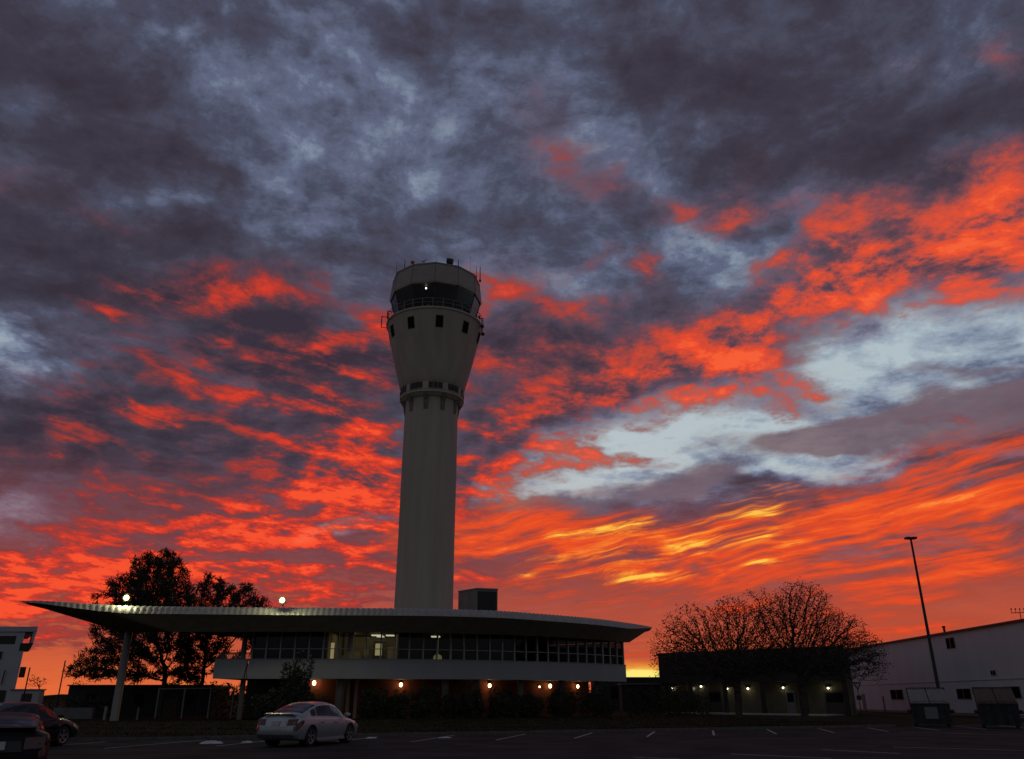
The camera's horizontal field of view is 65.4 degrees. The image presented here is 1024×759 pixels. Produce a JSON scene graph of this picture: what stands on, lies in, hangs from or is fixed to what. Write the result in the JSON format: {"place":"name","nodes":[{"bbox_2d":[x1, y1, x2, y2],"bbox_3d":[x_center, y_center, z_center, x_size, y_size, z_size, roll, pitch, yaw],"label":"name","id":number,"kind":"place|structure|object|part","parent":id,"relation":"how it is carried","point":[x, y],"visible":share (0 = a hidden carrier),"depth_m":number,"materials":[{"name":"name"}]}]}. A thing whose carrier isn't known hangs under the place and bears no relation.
{"place":"outdoors","nodes":[
{"label":"outdoors","id":0,"kind":"place"},
{"bbox_2d":[43,692,589,699],"bbox_3d":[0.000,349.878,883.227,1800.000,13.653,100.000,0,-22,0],"label":"hills","id":1,"kind":"structure","parent":0,"point":[56,696],"depth_m":836.44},
{"bbox_2d":[72,715,883,737],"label":"lawn","id":2,"kind":"structure","parent":0,"point":[606,720],"depth_m":45.03,"materials":[{"name":"green plant"}]},
{"bbox_2d":[250,686,287,718],"bbox_3d":[-17.690,23.967,58.262,2.737,2.987,1.867,0,-22,0],"label":"shrub","id":3,"kind":"object","parent":2,"relation":"on","point":[271,700],"visible":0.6,"depth_m":57.94,"materials":[{"name":"green plant"}]},
{"bbox_2d":[275,650,315,708],"bbox_3d":[-15.301,22.285,56.796,2.720,5.764,1.890,0,-22,0],"label":"shrub","id":4,"kind":"object","parent":2,"relation":"on","point":[296,677],"visible":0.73,"depth_m":56.73,"materials":[{"name":"green plant"}]},
{"bbox_2d":[303,692,331,703],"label":"shrub","id":5,"kind":"object","parent":2,"relation":"on","point":[315,699],"visible":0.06,"depth_m":59.33,"materials":[{"name":"green plant"}]},
{"bbox_2d":[357,683,390,718],"bbox_3d":[-10.378,24.614,60.273,2.812,3.189,1.900,0,-22,0],"label":"shrub","id":6,"kind":"object","parent":2,"relation":"on","point":[374,708],"visible":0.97,"depth_m":59.98,"materials":[{"name":"green plant"}]},
{"bbox_2d":[385,689,408,718],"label":"shrub","id":7,"kind":"object","parent":2,"relation":"on","point":[398,700],"visible":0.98,"depth_m":60.20,"materials":[{"name":"green plant"}]},
{"bbox_2d":[405,682,439,717],"bbox_3d":[-6.956,24.888,60.930,2.937,3.495,1.955,0,-22,0],"label":"shrub","id":8,"kind":"object","parent":2,"relation":"on","point":[421,696],"visible":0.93,"depth_m":60.68,"materials":[{"name":"green plant"}]},
{"bbox_2d":[435,689,462,717],"bbox_3d":[-4.994,25.197,61.437,2.440,2.625,1.527,0,-22,0],"label":"shrub","id":9,"kind":"object","parent":2,"relation":"on","point":[449,708],"visible":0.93,"depth_m":61.18,"materials":[{"name":"green plant"}]},
{"bbox_2d":[459,683,485,717],"bbox_3d":[-3.167,25.283,62.187,2.230,3.068,1.724,-13,-25,29],"label":"shrub","id":10,"kind":"object","parent":2,"relation":"on","point":[469,699],"visible":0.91,"depth_m":61.83,"materials":[{"name":"green plant"}]},
{"bbox_2d":[486,686,523,717],"bbox_3d":[-0.579,25.805,62.944,3.061,3.019,2.082,0,-22,0],"label":"shrub","id":11,"kind":"object","parent":2,"relation":"on","point":[500,701],"visible":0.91,"depth_m":62.80,"materials":[{"name":"green plant"}]},
{"bbox_2d":[518,690,545,716],"bbox_3d":[1.590,26.331,63.940,2.364,2.744,1.623,0,-22,0],"label":"shrub","id":12,"kind":"object","parent":2,"relation":"on","point":[528,707],"visible":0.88,"depth_m":63.74,"materials":[{"name":"green plant"}]},
{"bbox_2d":[545,684,581,716],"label":"shrub","id":13,"kind":"object","parent":2,"relation":"on","point":[563,704],"visible":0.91,"depth_m":65.27,"materials":[{"name":"green plant"}]},
{"bbox_2d":[576,684,617,716],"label":"shrub","id":14,"kind":"object","parent":2,"relation":"on","point":[599,698],"visible":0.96,"depth_m":67.53,"materials":[{"name":"green plant"}]},
{"bbox_2d":[646,593,794,717],"bbox_3d":[15.841,21.013,60.466,9.218,9.248,8.382,18,-28,-38],"label":"bare tree","id":15,"kind":"object","parent":2,"relation":"on","point":[736,657],"visible":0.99,"depth_m":60.21,"materials":[{"name":"brown plant"}]},
{"bbox_2d":[0,0,1023,694],"label":"sky","id":16,"kind":"structure","parent":0,"point":[751,309],"materials":[{"name":"multicoloured"}]},
{"bbox_2d":[42,700,1023,737],"bbox_3d":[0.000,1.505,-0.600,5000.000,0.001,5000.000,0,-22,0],"label":"ground","id":17,"kind":"structure","parent":0,"point":[900,719],"depth_m":67.67,"materials":[{"name":"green plant"}]},
{"bbox_2d":[0,626,37,702],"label":"office block","id":18,"kind":"structure","parent":17,"relation":"on","point":[13,647],"depth_m":87.18,"materials":[{"name":"grey paint"}]},
{"bbox_2d":[0,636,16,643],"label":"window","id":19,"kind":"structure","parent":18,"relation":"in","point":[3,639],"depth_m":87.76,"materials":[{"name":"grey glass"}]},
{"bbox_2d":[18,667,30,701],"bbox_3d":[-37.846,24.172,61.374,0.764,3.902,0.100,2,-22,-6],"label":"post sign","id":20,"kind":"object","parent":17,"relation":"on","point":[22,671],"visible":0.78,"depth_m":61.85,"materials":[{"name":"grey metal"}]},
{"bbox_2d":[8,689,46,703],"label":"kiosk","id":21,"kind":"object","parent":17,"relation":"on","point":[32,695],"visible":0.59,"depth_m":78.14,"materials":[{"name":"grey metal"}]},
{"bbox_2d":[20,694,31,701],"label":"door","id":22,"kind":"structure","parent":21,"relation":"in","point":[27,698],"depth_m":78.00,"materials":[{"name":"grey"}]},
{"bbox_2d":[28,671,46,688],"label":"bare tree","id":23,"kind":"object","parent":17,"relation":"on","point":[33,680],"visible":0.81,"depth_m":121.57,"materials":[{"name":"brown plant"}]},
{"bbox_2d":[42,696,66,709],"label":"hedge","id":24,"kind":"object","parent":17,"relation":"on","point":[52,700],"visible":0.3,"depth_m":100.03,"materials":[{"name":"green plant"}]},
{"bbox_2d":[55,661,65,707],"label":"mast","id":25,"kind":"object","parent":17,"relation":"on","point":[60,684],"visible":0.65,"depth_m":74.70,"materials":[{"name":"grey metal"}]},
{"bbox_2d":[53,708,95,718],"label":"boundary wall","id":26,"kind":"structure","parent":17,"relation":"on","point":[78,713],"depth_m":66.46,"materials":[{"name":"grey concrete"}]},
{"bbox_2d":[64,696,113,716],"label":"hedge","id":27,"kind":"object","parent":17,"relation":"on","point":[91,701],"visible":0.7,"depth_m":73.88,"materials":[{"name":"green plant"}]},
{"bbox_2d":[103,706,107,719],"bbox_3d":[-31.969,26.248,62.740,0.237,1.040,0.237,0,-22,0],"label":"bollard","id":28,"kind":"object","parent":17,"relation":"on","point":[105,713],"visible":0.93,"depth_m":62.69,"materials":[{"name":"grey"}]},
{"bbox_2d":[61,548,203,715],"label":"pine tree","id":29,"kind":"object","parent":17,"relation":"on","point":[141,589],"visible":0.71,"depth_m":77.60,"materials":[{"name":"green plant"}]},
{"bbox_2d":[65,685,231,714],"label":"shed","id":30,"kind":"structure","parent":17,"relation":"on","point":[143,698],"depth_m":79.93,"materials":[{"name":"grey metal"}]},
{"bbox_2d":[85,694,96,703],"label":"window","id":31,"kind":"structure","parent":30,"relation":"in","point":[92,695],"depth_m":79.90,"materials":[{"name":"black"}]},
{"bbox_2d":[134,694,144,703],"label":"window","id":32,"kind":"structure","parent":30,"relation":"in","point":[139,698],"depth_m":79.83,"materials":[{"name":"black glass"}]},
{"bbox_2d":[182,694,193,703],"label":"window","id":33,"kind":"structure","parent":30,"relation":"in","point":[190,698],"depth_m":79.83,"materials":[{"name":"black glass"}]},
{"bbox_2d":[154,687,235,717],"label":"wire fence","id":34,"kind":"object","parent":17,"relation":"on","point":[210,698],"visible":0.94,"depth_m":68.67,"materials":[{"name":"grey metal"}]},
{"bbox_2d":[170,570,271,715],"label":"pine tree","id":35,"kind":"object","parent":17,"relation":"on","point":[206,647],"visible":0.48,"depth_m":80.15,"materials":[{"name":"green plant"}]},
{"bbox_2d":[207,681,246,716],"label":"hedge","id":36,"kind":"object","parent":17,"relation":"on","point":[221,699],"visible":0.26,"depth_m":73.07,"materials":[{"name":"green plant"}]},
{"bbox_2d":[20,600,651,720],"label":"terminal building","id":37,"kind":"structure","parent":17,"relation":"on","point":[354,652],"depth_m":64.03,"materials":[{"name":"grey"}]},
{"bbox_2d":[123,594,130,605],"bbox_3d":[-28.600,16.405,59.315,0.546,0.886,0.617,0,-22,0],"label":"floodlight","id":38,"kind":"object","parent":37,"relation":"on","point":[126,597],"visible":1,"depth_m":59.26,"materials":[{"name":"grey metal"}]},
{"bbox_2d":[279,596,286,606],"bbox_3d":[-17.021,16.490,59.281,0.546,0.702,0.617,0,-22,0],"label":"floodlight","id":39,"kind":"object","parent":37,"relation":"on","point":[282,600],"visible":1,"depth_m":59.27,"materials":[{"name":"grey metal"}]},
{"bbox_2d":[330,643,334,658],"bbox_3d":[-14.286,21.600,63.451,0.264,1.279,0.060,0,-22,0],"label":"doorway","id":40,"kind":"structure","parent":37,"relation":"in","point":[332,644],"depth_m":63.39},
{"bbox_2d":[373,641,383,658],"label":"door","id":41,"kind":"structure","parent":37,"relation":"in","point":[375,642],"depth_m":67.19,"materials":[{"name":"grey"}]},
{"bbox_2d":[458,588,497,610],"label":"air conditioner","id":42,"kind":"object","parent":37,"relation":"on","point":[479,599],"visible":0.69,"depth_m":71.65,"materials":[{"name":"grey metal"}]},
{"bbox_2d":[505,690,512,716],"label":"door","id":43,"kind":"structure","parent":37,"relation":"in","point":[509,691],"depth_m":68.40,"materials":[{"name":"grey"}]},
{"bbox_2d":[381,258,484,608],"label":"control tower","id":44,"kind":"structure","parent":17,"relation":"on","point":[434,326],"depth_m":88.67,"materials":[{"name":"concrete"}]},
{"bbox_2d":[390,324,394,336],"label":"window","id":45,"kind":"structure","parent":44,"relation":"in","point":[391,327],"depth_m":91.92,"materials":[{"name":"black glass"}]},
{"bbox_2d":[407,316,414,328],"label":"window","id":46,"kind":"structure","parent":44,"relation":"in","point":[410,319],"depth_m":89.94,"materials":[{"name":"black glass"}]},
{"bbox_2d":[435,315,443,326],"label":"window","id":47,"kind":"structure","parent":44,"relation":"in","point":[439,318],"depth_m":89.60,"materials":[{"name":"black glass"}]},
{"bbox_2d":[462,320,468,333],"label":"window","id":48,"kind":"structure","parent":44,"relation":"in","point":[465,324],"depth_m":91.07,"materials":[{"name":"black glass"}]},
{"bbox_2d":[67,724,895,741],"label":"kerb","id":49,"kind":"structure","parent":17,"relation":"on","point":[416,734],"depth_m":37.71,"materials":[{"name":"concrete"}]},
{"bbox_2d":[591,677,668,709],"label":"shed","id":50,"kind":"structure","parent":17,"relation":"on","point":[614,693],"depth_m":113.97,"materials":[{"name":"grey metal"}]},
{"bbox_2d":[611,687,617,697],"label":"window","id":51,"kind":"structure","parent":50,"relation":"in","point":[614,692],"depth_m":113.54,"materials":[{"name":"black glass"}]},
{"bbox_2d":[617,683,668,710],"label":"shed","id":52,"kind":"structure","parent":17,"relation":"on","point":[623,687],"depth_m":104.41,"materials":[{"name":"grey metal"}]},
{"bbox_2d":[625,686,693,716],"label":"hedge","id":53,"kind":"object","parent":17,"relation":"on","point":[646,695],"visible":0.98,"depth_m":74.07,"materials":[{"name":"green plant"}]},
{"bbox_2d":[656,646,857,715],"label":"building","id":54,"kind":"structure","parent":17,"relation":"on","point":[765,694],"depth_m":84.47,"materials":[{"name":"grey concrete"}]},
{"bbox_2d":[708,691,722,711],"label":"door","id":55,"kind":"structure","parent":54,"relation":"in","point":[716,705],"depth_m":88.98,"materials":[{"name":"grey"}]},
{"bbox_2d":[785,691,796,712],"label":"door","id":56,"kind":"structure","parent":54,"relation":"in","point":[790,695],"depth_m":83.31,"materials":[{"name":"grey metal"}]},
{"bbox_2d":[824,690,845,713],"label":"door","id":57,"kind":"structure","parent":54,"relation":"in","point":[834,699],"depth_m":80.31,"materials":[{"name":"grey metal"}]},
{"bbox_2d":[742,580,890,720],"bbox_3d":[23.159,20.374,60.767,9.218,10.605,8.702,19,-29,-39],"label":"bare tree","id":58,"kind":"object","parent":17,"relation":"on","point":[800,667],"visible":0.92,"depth_m":60.33,"materials":[{"name":"brown plant"}]},
{"bbox_2d":[852,682,861,716],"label":"yield sign","id":59,"kind":"object","parent":17,"relation":"on","point":[858,696],"visible":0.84,"depth_m":74.43,"materials":[{"name":"grey metal"}]},
{"bbox_2d":[882,696,886,717],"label":"bollard","id":60,"kind":"object","parent":17,"relation":"on","point":[884,706],"visible":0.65,"depth_m":71.18,"materials":[{"name":"grey metal"}]},
{"bbox_2d":[904,537,939,686],"bbox_3d":[28.647,17.087,55.090,0.760,12.386,0.580,0,-22,0],"label":"light pole","id":61,"kind":"object","parent":17,"relation":"on","point":[926,626],"visible":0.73,"depth_m":55.25,"materials":[{"name":"grey metal"}]},
{"bbox_2d":[849,618,1023,718],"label":"hangar","id":62,"kind":"structure","parent":17,"relation":"on","point":[968,659],"depth_m":79.58,"materials":[{"name":"metal"}]},
{"bbox_2d":[861,694,866,710],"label":"door","id":63,"kind":"structure","parent":62,"relation":"in","point":[863,695],"depth_m":102.42,"materials":[{"name":"metal"}]},
{"bbox_2d":[890,689,903,699],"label":"window","id":64,"kind":"structure","parent":62,"relation":"in","point":[896,694],"depth_m":92.58,"materials":[{"name":"grey glass"}]},
{"bbox_2d":[945,637,955,648],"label":"window","id":65,"kind":"structure","parent":62,"relation":"in","point":[950,642],"depth_m":79.91,"materials":[{"name":"grey glass"}]},
{"bbox_2d":[956,688,971,698],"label":"window","id":66,"kind":"structure","parent":62,"relation":"in","point":[962,693],"depth_m":77.15,"materials":[{"name":"grey glass"}]},
{"bbox_2d":[990,670,996,675],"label":"window","id":67,"kind":"structure","parent":62,"relation":"in","point":[993,672],"depth_m":72.18,"materials":[{"name":"grey glass"}]},
{"bbox_2d":[1002,686,1022,698],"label":"window","id":68,"kind":"structure","parent":62,"relation":"in","point":[1016,690],"depth_m":68.38,"materials":[{"name":"grey glass"}]},
{"bbox_2d":[1010,608,1023,618],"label":"roof aerial","id":69,"kind":"object","parent":62,"relation":"on","point":[1017,612],"visible":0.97,"depth_m":69.72,"materials":[{"name":"grey metal"}]},
{"bbox_2d":[47,725,1023,758],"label":"parking lot","id":70,"kind":"structure","parent":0,"point":[972,742],"depth_m":28.31,"materials":[{"name":"black asphalt"}]},
{"bbox_2d":[0,712,59,758],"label":"parked car","id":71,"kind":"object","parent":70,"relation":"on","point":[24,735],"visible":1,"depth_m":15.08,"materials":[{"name":"black paint"}]},
{"bbox_3d":[-10.029,6.756,15.694,1.288,0.288,0.840,12,-25,-27],"label":"rear window","id":72,"kind":"part","parent":71,"relation":"part of","materials":[{"name":"glass"}]},
{"bbox_2d":[0,702,77,745],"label":"parked car","id":73,"kind":"object","parent":70,"relation":"on","point":[64,732],"visible":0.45,"depth_m":28.32,"materials":[{"name":"black paint"}]},
{"bbox_3d":[-17.611,11.113,26.933,1.267,0.332,0.840,-5,-22,12],"label":"rear window","id":74,"kind":"part","parent":73,"relation":"part of","materials":[{"name":"black glass"}]},
{"bbox_3d":[-16.733,11.435,27.498,0.147,0.372,0.950,-5,-22,12],"label":"side window","id":75,"kind":"part","parent":73,"relation":"part of","materials":[{"name":"black glass"}]},
{"bbox_3d":[-16.508,11.828,28.385,0.151,0.433,0.880,-5,-22,12],"label":"side window","id":76,"kind":"part","parent":73,"relation":"part of","materials":[{"name":"black glass"}]},
{"bbox_2d":[199,740,221,743],"bbox_3d":[-11.403,13.755,30.299,0.850,0.104,0.600,9,-24,-22],"label":"snow patch","id":77,"kind":"object","parent":70,"relation":"on","point":[212,742],"visible":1,"depth_m":30.12,"materials":[{"name":"white snow"}]},
{"bbox_2d":[256,701,357,746],"bbox_3d":[-7.511,12.880,29.904,2.174,1.523,4.645,-7,-23,18],"label":"parked car","id":78,"kind":"object","parent":70,"relation":"on","point":[307,723],"visible":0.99,"depth_m":28.59,"materials":[{"name":"silver metal"}]},
{"bbox_3d":[-7.921,11.938,29.000,1.267,0.332,0.840,-7,-23,18],"label":"rear window","id":79,"kind":"part","parent":78,"relation":"part of","materials":[{"name":"black glass"}]},
{"bbox_3d":[-7.190,12.022,28.849,0.113,0.251,0.310,-7,-23,18],"label":"side window","id":80,"kind":"part","parent":78,"relation":"part of","materials":[{"name":"black glass"}]},
{"bbox_3d":[-6.981,12.224,29.476,0.147,0.372,0.950,-7,-23,18],"label":"side window","id":81,"kind":"part","parent":78,"relation":"part of","materials":[{"name":"black glass"}]},
{"bbox_3d":[-6.656,12.607,30.336,0.151,0.433,0.880,-7,-23,18],"label":"side window","id":82,"kind":"part","parent":78,"relation":"part of","materials":[{"name":"black glass"}]},
{"bbox_2d":[67,725,1020,758],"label":"painted lines","id":83,"kind":"object","parent":70,"relation":"on","point":[713,733],"visible":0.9,"depth_m":31.46,"materials":[{"name":"paint"}]},
{"bbox_2d":[906,687,954,726],"bbox_3d":[25.237,19.799,48.278,2.490,2.199,2.040,-9,-23,21],"label":"dumpster","id":84,"kind":"object","parent":70,"relation":"on","point":[929,705],"visible":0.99,"depth_m":47.61,"materials":[{"name":"metal"}]},
{"bbox_2d":[972,687,1023,727],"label":"dumpster","id":85,"kind":"object","parent":70,"relation":"on","point":[997,706],"visible":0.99,"depth_m":45.68,"materials":[{"name":"metal"}]},
{"bbox_2d":[664,712,844,715],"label":"pavement","id":86,"kind":"structure","parent":0,"point":[782,714],"depth_m":81.67,"materials":[{"name":"grey concrete"}]},
{"bbox_2d":[866,711,1023,726],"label":"side apron","id":87,"kind":"object","parent":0,"point":[955,725],"depth_m":49.74,"materials":[{"name":"concrete"}]},
{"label":"utility box","id":88,"kind":"object","parent":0,"visible":0},
{"bbox_2d":[163,700,172,715],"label":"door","id":89,"kind":"structure","parent":88,"relation":"in","point":[167,706],"depth_m":69.32,"materials":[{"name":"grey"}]}
]}

